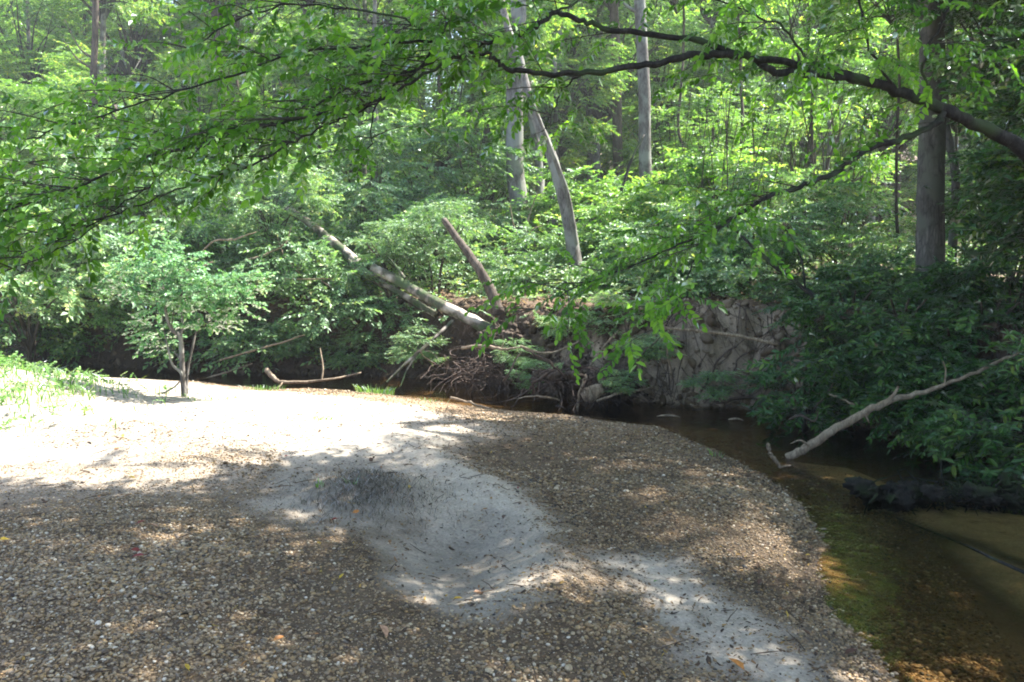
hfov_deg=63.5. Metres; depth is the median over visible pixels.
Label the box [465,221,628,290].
bush
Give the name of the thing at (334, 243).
leaning log
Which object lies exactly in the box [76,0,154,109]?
woodland tree
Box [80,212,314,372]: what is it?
bush
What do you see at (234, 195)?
bush
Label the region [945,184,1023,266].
laurel shrub
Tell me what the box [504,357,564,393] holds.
bank sprig
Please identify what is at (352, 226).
bush
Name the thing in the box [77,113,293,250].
bush
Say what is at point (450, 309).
leaning log
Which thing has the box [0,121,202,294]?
bush
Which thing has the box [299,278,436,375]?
bush
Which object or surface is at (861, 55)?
woodland tree
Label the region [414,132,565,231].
woodland tree
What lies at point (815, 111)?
woodland tree
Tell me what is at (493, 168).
bush
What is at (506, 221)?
bush
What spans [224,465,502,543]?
dead grass clump
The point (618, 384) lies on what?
bank sprig
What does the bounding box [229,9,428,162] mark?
woodland tree
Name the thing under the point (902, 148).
woodland tree
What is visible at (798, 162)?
woodland tree
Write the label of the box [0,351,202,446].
grass
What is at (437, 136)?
woodland tree
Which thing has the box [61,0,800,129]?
sky
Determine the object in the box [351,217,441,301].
bush
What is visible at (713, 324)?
bank rubble
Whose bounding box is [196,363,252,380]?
dead branch
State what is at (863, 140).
woodland tree
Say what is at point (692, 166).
bush
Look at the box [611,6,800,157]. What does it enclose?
woodland tree
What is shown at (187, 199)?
bush
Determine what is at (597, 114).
woodland tree
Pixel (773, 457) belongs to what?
forked stick
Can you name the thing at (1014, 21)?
evergreen tree
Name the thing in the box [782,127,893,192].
woodland tree
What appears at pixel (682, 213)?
bush
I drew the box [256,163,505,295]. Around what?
bush
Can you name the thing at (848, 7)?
forest tree
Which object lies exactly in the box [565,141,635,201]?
woodland tree
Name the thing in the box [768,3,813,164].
woodland tree
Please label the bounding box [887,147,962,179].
woodland tree
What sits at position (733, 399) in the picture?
bank root
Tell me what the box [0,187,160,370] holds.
bush
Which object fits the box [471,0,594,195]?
woodland tree
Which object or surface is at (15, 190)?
woodland tree
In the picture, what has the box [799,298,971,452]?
laurel shrub
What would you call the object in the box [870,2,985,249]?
forest tree
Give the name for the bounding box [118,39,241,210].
woodland tree
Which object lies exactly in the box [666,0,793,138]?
forest tree
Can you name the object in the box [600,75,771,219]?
woodland tree
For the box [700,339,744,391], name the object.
bank root
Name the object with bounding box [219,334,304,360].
dead branch
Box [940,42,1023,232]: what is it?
evergreen tree
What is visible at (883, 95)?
forest tree
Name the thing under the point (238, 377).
water
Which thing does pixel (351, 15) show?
woodland tree
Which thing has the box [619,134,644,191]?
dead sapling
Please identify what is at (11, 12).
woodland tree
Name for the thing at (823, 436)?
leaning branch
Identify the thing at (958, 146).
woodland tree
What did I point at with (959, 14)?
evergreen tree
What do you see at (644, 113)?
forest tree
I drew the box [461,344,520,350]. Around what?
dead branch
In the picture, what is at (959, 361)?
laurel shrub
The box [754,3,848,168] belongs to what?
woodland tree
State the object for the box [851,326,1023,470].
laurel shrub
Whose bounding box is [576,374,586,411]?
bank root
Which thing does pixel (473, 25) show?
forest tree
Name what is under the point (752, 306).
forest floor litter
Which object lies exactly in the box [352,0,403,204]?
forest tree
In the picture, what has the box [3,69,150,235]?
woodland tree
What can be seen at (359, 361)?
bank sprig
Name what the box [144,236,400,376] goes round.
bush
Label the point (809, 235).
bush
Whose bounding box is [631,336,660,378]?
bank root
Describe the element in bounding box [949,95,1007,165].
woodland tree
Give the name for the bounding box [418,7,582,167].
woodland tree
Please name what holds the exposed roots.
on the ground at (996, 587)
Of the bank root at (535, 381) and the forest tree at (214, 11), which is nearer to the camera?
the bank root at (535, 381)
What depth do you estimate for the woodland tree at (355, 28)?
29.37 m
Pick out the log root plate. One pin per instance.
(511, 331)
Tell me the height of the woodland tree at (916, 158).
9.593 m
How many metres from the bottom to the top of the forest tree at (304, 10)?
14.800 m
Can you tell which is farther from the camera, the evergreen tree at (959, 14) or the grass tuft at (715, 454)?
the evergreen tree at (959, 14)
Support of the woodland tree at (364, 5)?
on the ground at (996, 587)
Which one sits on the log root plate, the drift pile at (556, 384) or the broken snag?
the broken snag
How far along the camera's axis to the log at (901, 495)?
6.62 m
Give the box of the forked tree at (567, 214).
[500,0,581,291]
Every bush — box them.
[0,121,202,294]
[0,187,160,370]
[0,264,167,371]
[3,136,224,280]
[40,202,257,357]
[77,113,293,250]
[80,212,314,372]
[141,170,341,285]
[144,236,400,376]
[185,152,348,293]
[194,146,378,227]
[211,208,414,295]
[220,111,492,237]
[226,241,409,372]
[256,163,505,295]
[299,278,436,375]
[316,119,557,281]
[327,208,532,291]
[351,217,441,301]
[378,198,492,297]
[393,197,548,285]
[450,262,566,302]
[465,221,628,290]
[500,156,697,263]
[533,250,669,294]
[536,171,765,276]
[556,219,757,299]
[587,196,827,293]
[611,137,827,270]
[647,212,841,299]
[662,160,915,283]
[744,192,945,290]
[802,232,1003,295]
[908,180,1023,282]
[946,145,1014,244]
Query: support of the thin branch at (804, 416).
attached to the laurel shrub at (779, 412)
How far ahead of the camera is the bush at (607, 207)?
16.81 m
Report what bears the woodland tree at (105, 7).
on the ground at (996, 587)
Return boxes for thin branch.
[788,411,818,421]
[814,383,833,408]
[829,393,854,404]
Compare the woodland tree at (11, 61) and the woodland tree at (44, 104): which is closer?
the woodland tree at (44, 104)
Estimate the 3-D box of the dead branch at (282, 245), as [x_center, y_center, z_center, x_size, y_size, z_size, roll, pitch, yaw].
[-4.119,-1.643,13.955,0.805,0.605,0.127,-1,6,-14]
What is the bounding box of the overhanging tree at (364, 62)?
[0,0,1023,384]
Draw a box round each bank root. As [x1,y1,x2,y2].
[516,395,559,400]
[522,348,566,378]
[529,369,554,394]
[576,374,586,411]
[596,387,652,401]
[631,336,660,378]
[665,324,672,378]
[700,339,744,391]
[714,395,755,403]
[731,348,756,377]
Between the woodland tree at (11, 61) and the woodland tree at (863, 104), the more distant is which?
the woodland tree at (11, 61)
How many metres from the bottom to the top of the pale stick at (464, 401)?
0.121 m
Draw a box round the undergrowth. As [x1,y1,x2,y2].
[38,237,1022,329]
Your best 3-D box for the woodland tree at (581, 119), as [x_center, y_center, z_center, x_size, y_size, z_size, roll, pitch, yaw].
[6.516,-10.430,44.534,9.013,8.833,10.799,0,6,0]
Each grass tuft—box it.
[181,393,238,400]
[237,383,284,389]
[313,415,332,420]
[354,384,394,395]
[709,449,724,457]
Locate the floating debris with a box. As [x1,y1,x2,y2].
[657,414,678,416]
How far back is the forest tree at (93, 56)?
23.62 m
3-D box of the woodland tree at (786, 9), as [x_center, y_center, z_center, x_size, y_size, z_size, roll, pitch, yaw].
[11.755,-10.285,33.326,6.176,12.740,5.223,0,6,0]
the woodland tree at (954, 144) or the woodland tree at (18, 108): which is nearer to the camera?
the woodland tree at (18, 108)
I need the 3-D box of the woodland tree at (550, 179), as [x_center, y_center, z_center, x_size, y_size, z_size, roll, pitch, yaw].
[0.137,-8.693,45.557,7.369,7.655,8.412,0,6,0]
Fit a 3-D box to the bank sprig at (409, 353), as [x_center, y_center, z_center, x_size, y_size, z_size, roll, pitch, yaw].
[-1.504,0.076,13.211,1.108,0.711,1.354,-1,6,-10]
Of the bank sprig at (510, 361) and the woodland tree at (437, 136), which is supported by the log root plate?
the bank sprig at (510, 361)
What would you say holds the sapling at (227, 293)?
on the ground at (996, 587)
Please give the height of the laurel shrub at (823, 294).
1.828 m
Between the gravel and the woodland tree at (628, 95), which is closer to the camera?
the gravel
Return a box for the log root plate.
[448,310,531,371]
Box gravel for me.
[0,374,1023,681]
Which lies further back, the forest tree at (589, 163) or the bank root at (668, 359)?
the forest tree at (589, 163)
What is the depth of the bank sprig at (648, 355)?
10.76 m
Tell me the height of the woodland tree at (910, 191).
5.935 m
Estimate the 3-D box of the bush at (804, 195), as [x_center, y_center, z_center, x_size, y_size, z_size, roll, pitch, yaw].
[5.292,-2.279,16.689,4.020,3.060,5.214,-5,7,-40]
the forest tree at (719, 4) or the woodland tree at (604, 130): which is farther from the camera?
the woodland tree at (604, 130)
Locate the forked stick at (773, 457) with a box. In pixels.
[766,443,790,468]
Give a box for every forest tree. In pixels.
[63,0,100,228]
[199,0,307,251]
[269,0,340,138]
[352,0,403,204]
[383,0,446,177]
[440,0,502,195]
[441,0,492,252]
[453,0,607,261]
[501,0,541,257]
[538,0,607,235]
[567,0,629,231]
[584,0,646,222]
[620,0,654,229]
[646,0,725,218]
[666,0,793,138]
[704,0,784,153]
[732,0,887,272]
[793,0,988,290]
[854,1,1018,263]
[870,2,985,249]
[915,0,946,289]
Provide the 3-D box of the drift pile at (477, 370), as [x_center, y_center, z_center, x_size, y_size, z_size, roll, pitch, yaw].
[-0.472,0.509,11.977,2.130,1.727,1.533,0,6,0]
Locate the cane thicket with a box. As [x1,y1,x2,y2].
[614,41,906,272]
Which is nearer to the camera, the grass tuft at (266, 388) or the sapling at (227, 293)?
the sapling at (227, 293)
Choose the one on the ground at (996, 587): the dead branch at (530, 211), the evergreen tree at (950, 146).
the evergreen tree at (950, 146)
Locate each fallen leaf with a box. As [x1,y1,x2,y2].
[274,635,282,639]
[379,623,388,637]
[729,658,748,672]
[845,648,857,654]
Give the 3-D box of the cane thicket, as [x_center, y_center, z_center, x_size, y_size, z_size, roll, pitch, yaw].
[6.530,-3.977,19.552,7.848,5.211,9.031,0,6,0]
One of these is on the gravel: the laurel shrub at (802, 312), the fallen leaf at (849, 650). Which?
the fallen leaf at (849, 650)
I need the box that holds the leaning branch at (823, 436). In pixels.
[785,351,1021,460]
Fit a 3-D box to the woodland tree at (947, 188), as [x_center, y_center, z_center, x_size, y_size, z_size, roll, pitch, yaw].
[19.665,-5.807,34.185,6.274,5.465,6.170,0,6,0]
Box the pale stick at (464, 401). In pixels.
[450,396,491,409]
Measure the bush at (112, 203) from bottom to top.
3.740 m
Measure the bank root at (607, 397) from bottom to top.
0.217 m
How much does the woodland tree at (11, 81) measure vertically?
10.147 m
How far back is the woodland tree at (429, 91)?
63.08 m
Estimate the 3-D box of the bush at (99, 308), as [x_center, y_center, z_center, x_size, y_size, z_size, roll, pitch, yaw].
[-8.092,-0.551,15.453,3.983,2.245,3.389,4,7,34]
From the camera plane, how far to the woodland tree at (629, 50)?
37.77 m
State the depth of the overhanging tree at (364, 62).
4.07 m
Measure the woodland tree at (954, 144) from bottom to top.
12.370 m
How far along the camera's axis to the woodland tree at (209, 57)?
48.45 m
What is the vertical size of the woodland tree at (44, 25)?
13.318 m
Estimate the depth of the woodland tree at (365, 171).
21.61 m
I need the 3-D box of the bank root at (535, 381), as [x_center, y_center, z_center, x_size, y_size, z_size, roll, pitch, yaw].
[0.390,0.536,10.691,0.340,0.350,0.141,0,6,0]
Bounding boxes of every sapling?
[97,230,278,396]
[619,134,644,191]
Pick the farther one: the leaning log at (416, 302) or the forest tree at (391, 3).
the forest tree at (391, 3)
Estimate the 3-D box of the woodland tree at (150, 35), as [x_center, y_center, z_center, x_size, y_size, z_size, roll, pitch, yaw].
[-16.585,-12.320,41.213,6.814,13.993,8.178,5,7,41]
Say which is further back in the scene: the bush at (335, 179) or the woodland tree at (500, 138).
the woodland tree at (500, 138)
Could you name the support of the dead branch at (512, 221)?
attached to the bush at (522, 234)
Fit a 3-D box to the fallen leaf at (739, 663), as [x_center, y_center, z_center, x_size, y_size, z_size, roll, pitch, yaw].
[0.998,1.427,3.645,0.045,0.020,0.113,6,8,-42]
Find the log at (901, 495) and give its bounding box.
[842,456,1023,514]
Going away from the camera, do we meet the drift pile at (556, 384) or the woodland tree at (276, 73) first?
the drift pile at (556, 384)
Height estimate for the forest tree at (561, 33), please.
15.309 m
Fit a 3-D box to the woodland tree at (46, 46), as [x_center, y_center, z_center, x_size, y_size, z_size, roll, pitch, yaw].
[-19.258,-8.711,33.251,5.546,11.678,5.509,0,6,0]
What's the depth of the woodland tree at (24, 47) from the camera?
53.39 m
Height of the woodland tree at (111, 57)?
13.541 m
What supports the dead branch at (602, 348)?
on the drift pile at (556, 384)
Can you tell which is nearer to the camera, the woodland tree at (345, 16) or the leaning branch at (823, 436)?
the leaning branch at (823, 436)
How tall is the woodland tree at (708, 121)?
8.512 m
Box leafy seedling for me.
[0,313,102,362]
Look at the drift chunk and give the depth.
10.76 m
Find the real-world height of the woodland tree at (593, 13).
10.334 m
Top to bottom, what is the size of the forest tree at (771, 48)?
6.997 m
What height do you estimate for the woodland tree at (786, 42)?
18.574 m
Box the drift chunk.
[580,384,605,402]
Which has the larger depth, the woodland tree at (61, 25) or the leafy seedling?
the woodland tree at (61, 25)
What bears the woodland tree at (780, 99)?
on the ground at (996, 587)
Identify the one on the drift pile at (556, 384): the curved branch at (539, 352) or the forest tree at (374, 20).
the curved branch at (539, 352)
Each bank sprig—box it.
[254,324,333,362]
[318,331,389,372]
[383,324,450,366]
[490,337,544,368]
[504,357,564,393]
[532,307,589,339]
[573,291,667,337]
[599,369,650,396]
[612,331,686,362]
[677,370,751,401]
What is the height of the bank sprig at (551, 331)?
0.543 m
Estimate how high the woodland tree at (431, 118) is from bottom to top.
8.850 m
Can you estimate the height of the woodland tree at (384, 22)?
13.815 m
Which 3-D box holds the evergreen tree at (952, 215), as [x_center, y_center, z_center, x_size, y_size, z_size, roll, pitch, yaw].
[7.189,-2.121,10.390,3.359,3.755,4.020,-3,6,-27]
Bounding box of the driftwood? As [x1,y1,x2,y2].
[264,348,361,387]
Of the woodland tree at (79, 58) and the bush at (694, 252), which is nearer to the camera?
the bush at (694, 252)
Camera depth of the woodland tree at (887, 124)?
25.88 m
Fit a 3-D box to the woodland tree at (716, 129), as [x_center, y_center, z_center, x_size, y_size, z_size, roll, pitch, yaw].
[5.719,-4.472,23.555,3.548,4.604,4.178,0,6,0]
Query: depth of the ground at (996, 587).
5.68 m
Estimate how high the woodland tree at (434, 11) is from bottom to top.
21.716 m
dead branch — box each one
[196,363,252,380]
[202,231,256,252]
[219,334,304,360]
[244,226,291,261]
[265,278,334,279]
[271,217,300,273]
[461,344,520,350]
[510,204,522,247]
[524,191,537,243]
[526,224,547,245]
[585,331,617,371]
[735,230,825,302]
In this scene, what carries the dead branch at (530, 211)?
attached to the bush at (522, 234)
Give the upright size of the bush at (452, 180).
4.273 m
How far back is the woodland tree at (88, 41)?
60.39 m
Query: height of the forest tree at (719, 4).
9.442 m
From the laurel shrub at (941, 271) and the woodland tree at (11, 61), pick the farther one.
the woodland tree at (11, 61)
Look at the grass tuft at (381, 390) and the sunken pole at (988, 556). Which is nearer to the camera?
the sunken pole at (988, 556)
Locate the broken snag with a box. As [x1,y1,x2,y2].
[441,218,504,315]
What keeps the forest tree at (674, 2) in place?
on the ground at (996, 587)
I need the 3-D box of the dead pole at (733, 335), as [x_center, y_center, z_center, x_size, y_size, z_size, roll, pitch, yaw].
[2.584,-0.073,10.455,1.529,0.235,0.119,1,6,13]
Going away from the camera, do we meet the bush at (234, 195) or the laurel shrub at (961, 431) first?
the laurel shrub at (961, 431)
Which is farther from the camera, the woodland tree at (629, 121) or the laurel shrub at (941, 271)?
the woodland tree at (629, 121)
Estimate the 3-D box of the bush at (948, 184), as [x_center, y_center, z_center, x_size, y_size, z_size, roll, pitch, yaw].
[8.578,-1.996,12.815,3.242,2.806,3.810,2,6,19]
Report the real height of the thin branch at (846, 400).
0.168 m
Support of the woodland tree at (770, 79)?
on the ground at (996, 587)
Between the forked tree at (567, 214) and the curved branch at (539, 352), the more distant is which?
the forked tree at (567, 214)
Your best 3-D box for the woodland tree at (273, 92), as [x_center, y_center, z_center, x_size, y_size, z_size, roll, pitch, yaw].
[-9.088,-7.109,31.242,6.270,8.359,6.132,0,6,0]
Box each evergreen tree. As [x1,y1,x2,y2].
[875,0,1023,255]
[895,15,1023,245]
[903,0,1023,169]
[904,0,1023,96]
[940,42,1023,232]
[946,17,959,266]
[964,0,1023,186]
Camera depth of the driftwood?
12.69 m
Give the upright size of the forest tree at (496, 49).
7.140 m
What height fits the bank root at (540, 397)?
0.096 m
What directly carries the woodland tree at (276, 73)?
on the ground at (996, 587)
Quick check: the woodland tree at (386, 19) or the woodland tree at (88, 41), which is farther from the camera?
the woodland tree at (88, 41)
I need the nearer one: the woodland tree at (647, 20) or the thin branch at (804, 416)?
the thin branch at (804, 416)
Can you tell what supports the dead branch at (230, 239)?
attached to the bush at (259, 239)
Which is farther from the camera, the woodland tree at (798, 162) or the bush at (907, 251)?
the woodland tree at (798, 162)
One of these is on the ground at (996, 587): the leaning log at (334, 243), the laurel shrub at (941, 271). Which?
the laurel shrub at (941, 271)
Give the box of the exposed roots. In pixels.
[23,291,1023,464]
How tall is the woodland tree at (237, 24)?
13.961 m
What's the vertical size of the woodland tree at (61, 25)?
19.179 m
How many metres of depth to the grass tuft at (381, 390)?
11.80 m
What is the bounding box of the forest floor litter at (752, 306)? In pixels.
[79,268,1022,366]
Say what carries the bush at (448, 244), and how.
on the ground at (996, 587)
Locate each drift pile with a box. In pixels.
[410,317,544,406]
[488,331,670,420]
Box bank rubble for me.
[42,290,1023,464]
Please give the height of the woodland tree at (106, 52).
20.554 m
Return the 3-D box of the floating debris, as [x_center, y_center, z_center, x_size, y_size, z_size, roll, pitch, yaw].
[1.911,0.911,10.111,0.280,0.036,0.056,0,6,5]
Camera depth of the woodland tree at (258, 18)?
39.63 m
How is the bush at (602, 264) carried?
on the ground at (996, 587)
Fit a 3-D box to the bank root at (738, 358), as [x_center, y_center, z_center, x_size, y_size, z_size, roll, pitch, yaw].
[3.004,0.291,10.674,0.325,0.413,0.124,0,6,0]
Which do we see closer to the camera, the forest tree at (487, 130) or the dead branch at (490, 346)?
the dead branch at (490, 346)
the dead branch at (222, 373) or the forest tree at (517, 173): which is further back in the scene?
the forest tree at (517, 173)
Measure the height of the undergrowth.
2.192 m
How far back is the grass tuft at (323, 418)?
8.60 m
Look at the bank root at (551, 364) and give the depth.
10.63 m
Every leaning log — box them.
[284,205,386,287]
[347,259,437,316]
[370,254,496,386]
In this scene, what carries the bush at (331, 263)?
on the ground at (996, 587)
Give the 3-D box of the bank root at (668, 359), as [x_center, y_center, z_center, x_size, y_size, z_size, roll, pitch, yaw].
[2.031,0.139,10.657,0.181,0.720,0.046,-4,7,-36]
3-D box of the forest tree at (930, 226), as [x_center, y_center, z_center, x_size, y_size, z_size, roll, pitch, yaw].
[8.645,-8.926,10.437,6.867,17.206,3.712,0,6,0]
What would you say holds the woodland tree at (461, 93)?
on the ground at (996, 587)
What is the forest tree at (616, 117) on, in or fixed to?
on the ground at (996, 587)
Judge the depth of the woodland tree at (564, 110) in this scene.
25.24 m
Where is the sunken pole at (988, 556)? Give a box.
[896,517,1023,573]
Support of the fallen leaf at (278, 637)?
on the ground at (996, 587)
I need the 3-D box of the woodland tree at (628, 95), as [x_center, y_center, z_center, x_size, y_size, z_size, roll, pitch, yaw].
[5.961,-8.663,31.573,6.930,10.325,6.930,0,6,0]
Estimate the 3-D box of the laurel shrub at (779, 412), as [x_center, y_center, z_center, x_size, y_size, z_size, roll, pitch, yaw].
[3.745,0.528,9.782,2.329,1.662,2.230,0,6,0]
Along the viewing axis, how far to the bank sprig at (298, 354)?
13.85 m
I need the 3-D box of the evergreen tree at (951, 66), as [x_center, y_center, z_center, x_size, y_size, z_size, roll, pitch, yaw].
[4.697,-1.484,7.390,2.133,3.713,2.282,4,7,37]
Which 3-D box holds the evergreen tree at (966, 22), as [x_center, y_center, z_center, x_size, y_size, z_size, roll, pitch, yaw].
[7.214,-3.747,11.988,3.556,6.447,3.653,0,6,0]
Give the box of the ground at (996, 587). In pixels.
[0,151,1023,681]
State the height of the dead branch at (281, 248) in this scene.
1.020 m
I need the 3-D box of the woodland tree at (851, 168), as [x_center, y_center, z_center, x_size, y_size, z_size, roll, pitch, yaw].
[16.015,-12.323,37.602,9.059,14.481,10.842,2,6,20]
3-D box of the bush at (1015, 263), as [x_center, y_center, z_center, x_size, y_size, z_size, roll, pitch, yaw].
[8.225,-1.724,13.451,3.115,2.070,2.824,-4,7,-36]
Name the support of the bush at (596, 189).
on the ground at (996, 587)
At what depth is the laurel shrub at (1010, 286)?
9.37 m
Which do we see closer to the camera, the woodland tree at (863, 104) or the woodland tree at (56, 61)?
the woodland tree at (863, 104)
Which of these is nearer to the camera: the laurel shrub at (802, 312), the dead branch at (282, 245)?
the laurel shrub at (802, 312)
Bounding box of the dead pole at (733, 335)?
[664,326,779,345]
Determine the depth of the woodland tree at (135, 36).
38.43 m
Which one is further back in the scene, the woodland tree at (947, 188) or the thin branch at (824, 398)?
the woodland tree at (947, 188)
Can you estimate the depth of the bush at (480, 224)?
16.18 m
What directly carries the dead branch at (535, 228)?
attached to the bush at (522, 234)
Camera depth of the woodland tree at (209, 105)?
26.59 m
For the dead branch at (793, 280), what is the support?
on the ground at (996, 587)
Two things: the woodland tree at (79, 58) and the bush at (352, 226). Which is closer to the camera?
the bush at (352, 226)
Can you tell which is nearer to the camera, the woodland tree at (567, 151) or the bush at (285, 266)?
the bush at (285, 266)
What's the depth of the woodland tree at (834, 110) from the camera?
66.17 m
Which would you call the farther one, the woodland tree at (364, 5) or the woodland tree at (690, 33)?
the woodland tree at (690, 33)
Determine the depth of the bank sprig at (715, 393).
10.55 m
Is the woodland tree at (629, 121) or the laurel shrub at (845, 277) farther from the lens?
the woodland tree at (629, 121)
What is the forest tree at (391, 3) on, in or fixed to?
on the ground at (996, 587)
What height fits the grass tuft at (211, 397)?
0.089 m
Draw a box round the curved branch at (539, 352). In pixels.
[520,335,587,353]
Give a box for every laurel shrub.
[736,316,886,452]
[748,253,922,308]
[751,284,914,425]
[793,253,947,307]
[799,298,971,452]
[846,293,1023,413]
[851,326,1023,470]
[868,255,1022,329]
[898,242,1023,341]
[903,327,1023,514]
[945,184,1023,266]
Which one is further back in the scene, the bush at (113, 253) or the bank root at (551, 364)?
the bush at (113, 253)
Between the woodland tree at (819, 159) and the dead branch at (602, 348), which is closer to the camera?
the dead branch at (602, 348)
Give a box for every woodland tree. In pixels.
[0,0,37,47]
[0,0,84,117]
[0,0,88,182]
[0,0,89,203]
[0,33,69,175]
[0,46,42,159]
[0,78,63,168]
[1,2,171,92]
[1,70,184,230]
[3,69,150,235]
[3,71,87,200]
[9,1,88,64]
[14,0,160,101]
[15,0,164,131]
[19,38,209,161]
[29,0,210,233]
[37,0,181,233]
[48,0,98,80]
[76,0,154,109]
[87,0,246,182]
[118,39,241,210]
[125,47,274,217]
[133,8,293,136]
[136,0,355,108]
[171,0,384,119]
[188,24,330,169]
[189,0,245,184]
[224,2,435,225]
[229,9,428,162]
[245,0,383,31]
[271,7,437,216]
[272,0,456,198]
[292,103,426,228]
[293,0,450,117]
[294,0,449,131]
[323,1,357,25]
[343,63,480,193]
[359,23,505,187]
[397,5,447,118]
[403,87,561,261]
[405,10,464,113]
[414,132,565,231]
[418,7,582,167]
[456,135,575,200]
[465,94,636,196]
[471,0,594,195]
[474,0,635,230]
[496,31,636,258]
[498,0,719,230]
[539,1,674,195]
[550,2,675,222]
[561,93,708,204]
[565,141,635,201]
[584,0,762,228]
[592,92,738,233]
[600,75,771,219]
[603,78,788,196]
[607,0,697,167]
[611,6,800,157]
[635,3,817,162]
[653,96,780,207]
[654,2,726,70]
[666,9,835,237]
[688,2,825,111]
[699,132,838,241]
[719,79,836,165]
[730,95,916,258]
[750,0,881,239]
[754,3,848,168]
[757,106,841,206]
[764,2,909,222]
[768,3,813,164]
[775,0,906,226]
[779,8,854,149]
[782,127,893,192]
[789,103,948,235]
[789,119,916,186]
[795,7,954,242]
[832,11,965,230]
[878,135,974,188]
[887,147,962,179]
[891,128,983,202]
[894,39,958,196]
[903,23,968,163]
[914,148,989,228]
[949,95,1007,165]
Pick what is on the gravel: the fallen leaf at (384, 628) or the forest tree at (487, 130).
the fallen leaf at (384, 628)
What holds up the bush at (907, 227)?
on the ground at (996, 587)
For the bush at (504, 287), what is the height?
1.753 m
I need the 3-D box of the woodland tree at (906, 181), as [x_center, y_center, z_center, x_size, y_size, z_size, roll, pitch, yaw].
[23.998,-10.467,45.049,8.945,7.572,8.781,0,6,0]
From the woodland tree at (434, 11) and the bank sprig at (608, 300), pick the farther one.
the woodland tree at (434, 11)
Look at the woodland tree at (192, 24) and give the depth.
38.28 m
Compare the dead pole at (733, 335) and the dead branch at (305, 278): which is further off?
the dead branch at (305, 278)

